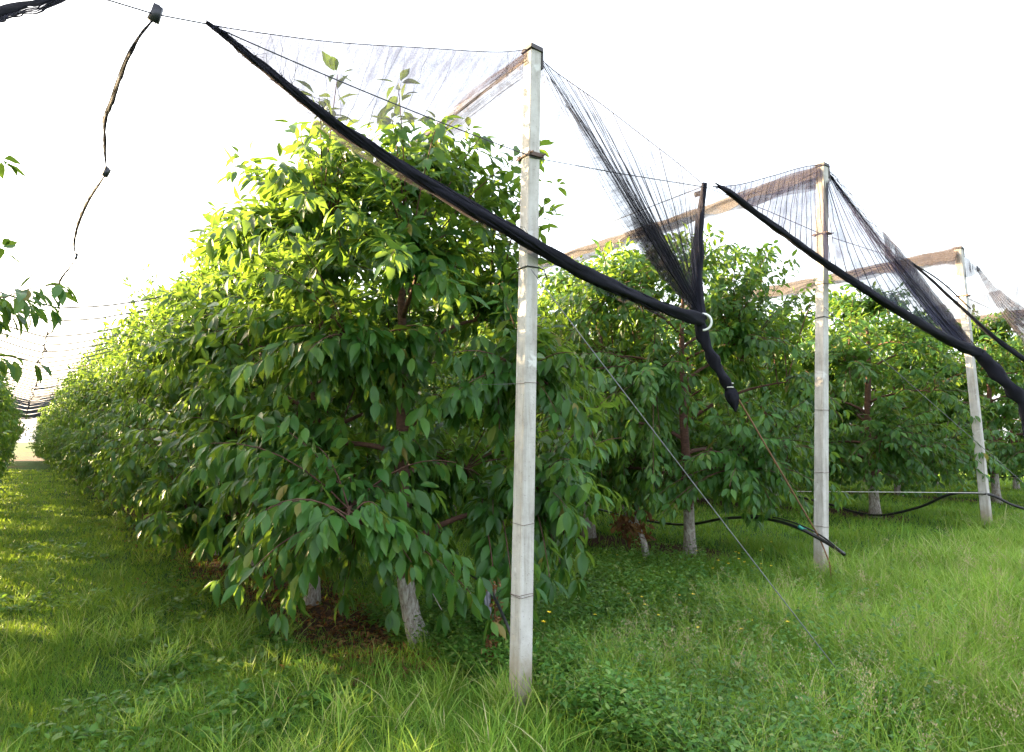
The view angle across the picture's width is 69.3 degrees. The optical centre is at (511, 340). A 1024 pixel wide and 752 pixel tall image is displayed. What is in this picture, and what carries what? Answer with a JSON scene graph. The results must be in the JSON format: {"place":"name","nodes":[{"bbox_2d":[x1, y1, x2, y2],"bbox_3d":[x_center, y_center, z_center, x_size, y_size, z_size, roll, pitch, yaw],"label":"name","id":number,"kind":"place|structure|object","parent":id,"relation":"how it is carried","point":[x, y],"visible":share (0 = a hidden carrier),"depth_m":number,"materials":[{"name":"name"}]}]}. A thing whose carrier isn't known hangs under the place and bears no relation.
{"place":"outdoors","nodes":[
{"label":"outdoors","id":0,"kind":"place"},
{"bbox_2d":[206,20,738,411],"bbox_3d":[-17.570,3.121,33.116,4.242,2.255,68.287,5,-9,-31],"label":"hail net","id":1,"kind":"object","parent":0,"point":[408,77],"visible":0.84,"depth_m":4.35,"materials":[{"name":"black fabric"}]},
{"bbox_2d":[0,291,168,419],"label":"canopy net","id":2,"kind":"object","parent":1,"relation":"attached to","point":[33,404],"visible":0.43,"depth_m":17.24,"materials":[{"name":"grey fabric"}]},
{"bbox_2d":[25,3,163,418],"bbox_3d":[-18.220,2.118,28.092,0.208,0.426,60.355,5,-9,-33],"label":"net seam","id":3,"kind":"object","parent":2,"relation":"attached to","point":[155,13],"visible":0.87,"depth_m":4.22,"materials":[{"name":"black fabric"}]},
{"bbox_2d":[739,399,831,575],"bbox_3d":[2.320,1.308,6.359,1.617,1.792,0.061,7,-10,-42],"label":"rope","id":4,"kind":"object","parent":1,"relation":"hanging from","point":[750,419],"visible":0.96,"depth_m":6.40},
{"bbox_2d":[598,508,845,555],"bbox_3d":[1.899,2.255,9.649,0.477,0.358,6.829,3,-8,-19],"label":"drip hose","id":5,"kind":"object","parent":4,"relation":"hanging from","point":[802,528],"visible":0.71,"depth_m":7.20,"materials":[{"name":"black plastic"}]},
{"bbox_2d":[0,442,1023,751],"bbox_3d":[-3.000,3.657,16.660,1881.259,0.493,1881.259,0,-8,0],"label":"ground","id":6,"kind":"structure","parent":0,"point":[26,458],"depth_m":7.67,"materials":[{"name":"green plant"}]},
{"bbox_2d":[0,399,13,457],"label":"cherry tree","id":7,"kind":"object","parent":6,"relation":"on","point":[4,424],"visible":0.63,"depth_m":11.78,"materials":[{"name":"green plant"}]},
{"bbox_2d":[0,359,14,472],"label":"cherry tree","id":8,"kind":"object","parent":6,"relation":"on","point":[4,405],"visible":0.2,"depth_m":16.72,"materials":[{"name":"green plant"}]},
{"bbox_2d":[0,326,17,492],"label":"cherry tree","id":9,"kind":"object","parent":6,"relation":"on","point":[5,429],"visible":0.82,"depth_m":10.57,"materials":[{"name":"green plant"}]},
{"bbox_2d":[0,348,18,483],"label":"cherry tree","id":10,"kind":"object","parent":6,"relation":"on","point":[5,410],"visible":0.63,"depth_m":13.68,"materials":[{"name":"green plant"}]},
{"bbox_2d":[0,374,21,484],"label":"cherry tree","id":11,"kind":"object","parent":6,"relation":"on","point":[16,420],"visible":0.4,"depth_m":15.31,"materials":[{"name":"green plant"}]},
{"bbox_2d":[0,377,21,471],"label":"cherry tree","id":12,"kind":"object","parent":6,"relation":"on","point":[13,455],"visible":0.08,"depth_m":24.34,"materials":[{"name":"green plant"}]},
{"bbox_2d":[0,375,24,476],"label":"cherry tree","id":13,"kind":"object","parent":6,"relation":"on","point":[7,456],"visible":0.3,"depth_m":18.34,"materials":[{"name":"green plant"}]},
{"bbox_2d":[0,362,29,466],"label":"cherry tree","id":14,"kind":"object","parent":6,"relation":"on","point":[19,426],"visible":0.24,"depth_m":19.90,"materials":[{"name":"green plant"}]},
{"bbox_2d":[26,415,45,458],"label":"cherry tree","id":15,"kind":"object","parent":6,"relation":"on","point":[40,420],"visible":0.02,"depth_m":50.47,"materials":[{"name":"green plant"}]},
{"bbox_2d":[26,386,50,455],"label":"cherry tree","id":16,"kind":"object","parent":6,"relation":"on","point":[36,434],"visible":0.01,"depth_m":42.43,"materials":[{"name":"green plant"}]},
{"bbox_2d":[34,414,44,457],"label":"cherry tree","id":17,"kind":"object","parent":6,"relation":"on","point":[39,427],"visible":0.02,"depth_m":46.30,"materials":[{"name":"green plant"}]},
{"bbox_2d":[0,155,79,384],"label":"cherry tree","id":18,"kind":"object","parent":6,"relation":"on","point":[8,310],"visible":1,"depth_m":4.18,"materials":[{"name":"green plant"}]},
{"bbox_2d":[35,412,50,456],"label":"cherry tree","id":19,"kind":"object","parent":6,"relation":"on","point":[42,439],"visible":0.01,"depth_m":39.14,"materials":[{"name":"green plant"}]},
{"bbox_2d":[38,393,53,461],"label":"cherry tree","id":20,"kind":"object","parent":6,"relation":"on","point":[46,420],"visible":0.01,"depth_m":37.77,"materials":[{"name":"green plant"}]},
{"bbox_2d":[36,389,61,463],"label":"cherry tree","id":21,"kind":"object","parent":6,"relation":"on","point":[47,426],"depth_m":36.78,"materials":[{"name":"green plant"}]},
{"bbox_2d":[43,395,62,468],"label":"cherry tree","id":22,"kind":"object","parent":6,"relation":"on","point":[47,416],"visible":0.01,"depth_m":30.15,"materials":[{"name":"green plant"}]},
{"bbox_2d":[42,386,63,464],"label":"cherry tree","id":23,"kind":"object","parent":6,"relation":"on","point":[44,448],"depth_m":34.96,"materials":[{"name":"green plant"}]},
{"bbox_2d":[35,372,85,472],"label":"cherry tree","id":24,"kind":"object","parent":6,"relation":"on","point":[46,451],"visible":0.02,"depth_m":27.09,"materials":[{"name":"green plant"}]},
{"bbox_2d":[42,365,78,470],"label":"cherry tree","id":25,"kind":"object","parent":6,"relation":"on","point":[52,415],"visible":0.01,"depth_m":28.62,"materials":[{"name":"green plant"}]},
{"bbox_2d":[43,348,109,478],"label":"cherry tree","id":26,"kind":"object","parent":6,"relation":"on","point":[62,443],"visible":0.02,"depth_m":21.98,"materials":[{"name":"green plant"}]},
{"bbox_2d":[42,348,127,474],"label":"cherry tree","id":27,"kind":"object","parent":6,"relation":"on","point":[58,423],"visible":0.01,"depth_m":20.73,"materials":[{"name":"green plant"}]},
{"bbox_2d":[52,318,128,487],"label":"cherry tree","id":28,"kind":"object","parent":6,"relation":"on","point":[64,437],"visible":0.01,"depth_m":17.38,"materials":[{"name":"green plant"}]},
{"bbox_2d":[53,326,129,494],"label":"cherry tree","id":29,"kind":"object","parent":6,"relation":"on","point":[85,468],"visible":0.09,"depth_m":16.21,"materials":[{"name":"green plant"}]},
{"bbox_2d":[56,330,128,487],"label":"cherry tree","id":30,"kind":"object","parent":6,"relation":"on","point":[66,419],"visible":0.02,"depth_m":19.29,"materials":[{"name":"green plant"}]},
{"bbox_2d":[73,263,190,503],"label":"cherry tree","id":31,"kind":"object","parent":6,"relation":"on","point":[105,426],"visible":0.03,"depth_m":12.68,"materials":[{"name":"green plant"}]},
{"bbox_2d":[63,314,205,497],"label":"cherry tree","id":32,"kind":"object","parent":6,"relation":"on","point":[100,396],"visible":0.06,"depth_m":14.32,"materials":[{"name":"green plant"}]},
{"bbox_2d":[0,501,373,751],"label":"rosette weeds","id":33,"kind":"object","parent":6,"relation":"on","point":[85,729],"visible":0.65,"depth_m":4.60,"materials":[{"name":"green plant"}]},
{"bbox_2d":[93,275,282,519],"bbox_3d":[-4.945,1.103,12.014,3.276,4.268,3.351,3,-8,-21],"label":"cherry tree","id":34,"kind":"object","parent":6,"relation":"on","point":[116,331],"visible":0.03,"depth_m":11.25,"materials":[{"name":"green plant"}]},
{"bbox_2d":[93,267,308,554],"bbox_3d":[-4.158,0.907,10.649,3.496,4.327,3.431,2,-8,-13],"label":"cherry tree","id":35,"kind":"object","parent":6,"relation":"on","point":[131,419],"visible":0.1,"depth_m":9.79,"materials":[{"name":"green plant"}]},
{"bbox_2d":[105,188,373,566],"bbox_3d":[-3.064,0.612,9.207,3.281,4.497,3.602,4,-9,-26],"label":"cherry tree","id":36,"kind":"object","parent":6,"relation":"on","point":[158,429],"visible":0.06,"depth_m":8.31,"materials":[{"name":"green plant"}]},
{"bbox_2d":[99,519,467,700],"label":"leaf litter","id":37,"kind":"object","parent":6,"relation":"on","point":[338,643],"visible":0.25,"depth_m":6.02,"materials":[{"name":"plant"}]},
{"bbox_2d":[129,210,464,605],"bbox_3d":[-1.810,0.550,7.260,3.994,4.113,3.428,-5,-9,32],"label":"cherry tree","id":38,"kind":"object","parent":6,"relation":"on","point":[185,519],"visible":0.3,"depth_m":6.54,"materials":[{"name":"green plant"}]},
{"bbox_2d":[181,61,629,648],"bbox_3d":[-0.849,0.280,6.073,3.696,4.340,3.579,0,-8,0],"label":"cherry tree","id":39,"kind":"object","parent":6,"relation":"on","point":[331,187],"visible":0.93,"depth_m":5.17,"materials":[{"name":"green plant"}]},
{"bbox_2d":[440,555,509,635],"bbox_3d":[-0.252,1.730,5.040,0.051,0.342,1.473,3,-8,-22],"label":"drip hose","id":40,"kind":"object","parent":39,"relation":"hanging from","point":[500,610],"visible":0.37,"depth_m":4.59,"materials":[{"name":"black plastic"}]},
{"bbox_2d":[484,591,490,614],"bbox_3d":[-0.163,1.671,4.769,0.061,0.215,0.040,0,-8,0],"label":"rag","id":41,"kind":"object","parent":40,"relation":"hanging from","point":[487,600],"visible":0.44,"depth_m":4.76,"materials":[{"name":"grey fabric"}]},
{"bbox_2d":[341,307,482,460],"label":"cherry tree","id":42,"kind":"object","parent":6,"relation":"on","point":[411,311],"depth_m":14.58,"materials":[{"name":"green plant"}]},
{"bbox_2d":[370,313,536,514],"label":"cherry tree","id":43,"kind":"object","parent":6,"relation":"on","point":[424,390],"visible":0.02,"depth_m":12.42,"materials":[{"name":"green plant"}]},
{"bbox_2d":[481,579,504,669],"bbox_3d":[-0.127,1.859,4.734,0.154,0.640,0.150,3,-8,-22],"label":"dried plant","id":44,"kind":"object","parent":6,"relation":"on","point":[495,617],"visible":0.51,"depth_m":4.74,"materials":[{"name":"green plant"}]},
{"bbox_2d":[414,294,604,523],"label":"cherry tree","id":45,"kind":"object","parent":6,"relation":"on","point":[455,381],"visible":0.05,"depth_m":11.42,"materials":[{"name":"green plant"}]},
{"bbox_2d":[509,42,547,708],"bbox_3d":[0.103,0.177,4.407,0.190,4.106,0.192,5,-9,-33],"label":"concrete post","id":46,"kind":"object","parent":6,"relation":"on","point":[521,621],"visible":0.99,"depth_m":4.36,"materials":[{"name":"concrete"}]},
{"bbox_2d":[425,384,495,388],"bbox_3d":[-0.612,0.379,5.694,0.017,0.107,2.991,4,-9,-29],"label":"training wire","id":47,"kind":"object","parent":46,"relation":"attached to","point":[459,385],"visible":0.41,"depth_m":4.97,"materials":[{"name":"grey metal"}]},
{"bbox_2d":[106,0,1023,323],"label":"cross cable","id":48,"kind":"object","parent":46,"relation":"attached to","point":[426,116],"visible":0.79,"depth_m":3.97,"materials":[{"name":"grey metal"}]},
{"bbox_2d":[0,0,65,22],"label":"hail net","id":49,"kind":"object","parent":48,"relation":"hanging from","point":[12,10],"visible":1,"depth_m":2.81,"materials":[{"name":"black fabric"}]},
{"bbox_2d":[394,187,700,305],"bbox_3d":[-9.372,1.173,22.630,0.117,0.415,40.000,5,-9,-33],"label":"valley wire","id":50,"kind":"object","parent":48,"relation":"attached to","point":[607,223],"visible":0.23,"depth_m":7.19,"materials":[{"name":"grey metal"}]},
{"bbox_2d":[531,269,851,688],"bbox_3d":[1.085,0.855,4.339,1.957,2.567,0.006,1,-8,-5],"label":"guy wire","id":51,"kind":"object","parent":46,"relation":"attached to","point":[685,472],"visible":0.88,"depth_m":4.34,"materials":[{"name":"grey metal"}]},
{"bbox_2d":[441,247,707,538],"bbox_3d":[0.819,0.773,10.527,3.866,4.065,3.522,-1,-8,8],"label":"cherry tree","id":52,"kind":"object","parent":6,"relation":"on","point":[558,278],"visible":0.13,"depth_m":9.88,"materials":[{"name":"green plant"}]},
{"bbox_2d":[608,504,657,559],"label":"dead sapling","id":53,"kind":"object","parent":6,"relation":"on","point":[633,526],"visible":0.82,"depth_m":8.27,"materials":[{"name":"brown plant"}]},
{"bbox_2d":[589,328,701,493],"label":"cherry tree","id":54,"kind":"object","parent":6,"relation":"on","point":[638,397],"depth_m":16.31,"materials":[{"name":"green plant"}]},
{"bbox_2d":[349,530,982,751],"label":"weeds","id":55,"kind":"object","parent":6,"relation":"on","point":[464,635],"visible":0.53,"depth_m":4.49,"materials":[{"name":"green plant"}]},
{"bbox_2d":[541,541,790,667],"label":"yellow wildflowers","id":56,"kind":"object","parent":6,"relation":"on","point":[543,621],"visible":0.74,"depth_m":5.54,"materials":[{"name":"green plant"}]},
{"bbox_2d":[672,383,708,423],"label":"cherry tree","id":57,"kind":"object","parent":6,"relation":"on","point":[702,399],"depth_m":19.72,"materials":[{"name":"green plant"}]},
{"bbox_2d":[535,222,854,554],"bbox_3d":[1.917,0.601,8.807,3.942,3.919,3.783,0,-8,0],"label":"cherry tree","id":58,"kind":"object","parent":6,"relation":"on","point":[737,458],"visible":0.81,"depth_m":7.97,"materials":[{"name":"green plant"}]},
{"bbox_2d":[618,317,773,499],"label":"cherry tree","id":59,"kind":"object","parent":6,"relation":"on","point":[698,394],"visible":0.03,"depth_m":14.85,"materials":[{"name":"green plant"}]},
{"bbox_2d":[696,358,813,417],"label":"cherry tree","id":60,"kind":"object","parent":6,"relation":"on","point":[704,397],"visible":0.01,"depth_m":18.88,"materials":[{"name":"green plant"}]},
{"bbox_2d":[684,305,874,507],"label":"cherry tree","id":61,"kind":"object","parent":6,"relation":"on","point":[750,393],"visible":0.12,"depth_m":12.74,"materials":[{"name":"green plant"}]},
{"bbox_2d":[601,505,1023,751],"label":"seed heads","id":62,"kind":"object","parent":6,"relation":"on","point":[863,678],"visible":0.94,"depth_m":4.19,"materials":[{"name":"green plant"}]},
{"bbox_2d":[813,162,834,576],"bbox_3d":[3.023,0.313,7.219,0.386,4.246,0.212,0,-8,0],"label":"concrete post","id":63,"kind":"object","parent":6,"relation":"on","point":[821,465],"visible":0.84,"depth_m":7.15,"materials":[{"name":"concrete"}]},
{"bbox_2d":[408,164,1023,437],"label":"hail net","id":64,"kind":"object","parent":63,"relation":"attached to","point":[793,203],"visible":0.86,"depth_m":7.54,"materials":[{"name":"black fabric"}]},
{"bbox_2d":[824,307,1023,483],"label":"guy wire","id":65,"kind":"object","parent":63,"relation":"attached to","point":[921,393],"visible":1,"depth_m":7.70,"materials":[{"name":"grey metal"}]},
{"bbox_2d":[753,335,898,478],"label":"cherry tree","id":66,"kind":"object","parent":6,"relation":"on","point":[854,395],"depth_m":16.65,"materials":[{"name":"green plant"}]},
{"bbox_2d":[830,353,920,481],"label":"cherry tree","id":67,"kind":"object","parent":6,"relation":"on","point":[884,392],"depth_m":20.96,"materials":[{"name":"green plant"}]},
{"bbox_2d":[744,279,1018,516],"bbox_3d":[5.549,0.914,11.828,3.774,3.856,3.845,-2,-8,16],"label":"cherry tree","id":68,"kind":"object","parent":6,"relation":"on","point":[908,469],"visible":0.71,"depth_m":10.95,"materials":[{"name":"green plant"}]},
{"bbox_2d":[812,323,996,495],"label":"cherry tree","id":69,"kind":"object","parent":6,"relation":"on","point":[897,490],"visible":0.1,"depth_m":15.23,"materials":[{"name":"green plant"}]},
{"bbox_2d":[871,355,985,483],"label":"cherry tree","id":70,"kind":"object","parent":6,"relation":"on","point":[920,420],"depth_m":19.34,"materials":[{"name":"green plant"}]},
{"bbox_2d":[876,304,1023,503],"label":"cherry tree","id":71,"kind":"object","parent":6,"relation":"on","point":[1010,456],"visible":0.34,"depth_m":13.87,"materials":[{"name":"green plant"}]},
{"bbox_2d":[953,246,993,527],"bbox_3d":[6.495,0.692,10.411,0.208,4.118,0.219,6,-10,-39],"label":"concrete post","id":72,"kind":"object","parent":6,"relation":"on","point":[978,436],"visible":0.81,"depth_m":10.36,"materials":[{"name":"concrete"}]},
{"bbox_2d":[575,247,1023,361],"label":"hail net","id":73,"kind":"object","parent":72,"relation":"hanging from","point":[932,259],"visible":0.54,"depth_m":10.73,"materials":[{"name":"grey fabric"}]},
{"bbox_2d":[797,491,970,492],"bbox_3d":[5.219,2.105,10.281,2.523,0.012,0.021,-1,-8,6],"label":"training wire","id":74,"kind":"object","parent":72,"relation":"attached to","point":[904,492],"visible":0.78,"depth_m":10.23,"materials":[{"name":"grey metal"}]},
{"bbox_2d":[798,491,1023,516],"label":"drip hose","id":75,"kind":"object","parent":72,"relation":"attached to","point":[937,499],"visible":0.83,"depth_m":10.71,"materials":[{"name":"black plastic"}]},
{"bbox_2d":[958,333,1023,490],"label":"cherry tree","id":76,"kind":"object","parent":6,"relation":"on","point":[1015,428],"visible":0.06,"depth_m":17.73,"materials":[{"name":"green plant"}]},
{"bbox_2d":[0,0,1023,441],"label":"sky","id":77,"kind":"structure","parent":0,"point":[916,107],"materials":[{"name":"white"}]},
{"bbox_2d":[418,500,1023,751],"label":"rank grass","id":78,"kind":"structure","parent":0,"point":[955,667],"depth_m":4.77,"materials":[{"name":"green plant"}]},
{"bbox_2d":[839,287,1023,338],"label":"hail net","id":79,"kind":"object","parent":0,"point":[1020,315],"visible":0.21,"depth_m":14.04,"materials":[{"name":"grey fabric"}]}
]}

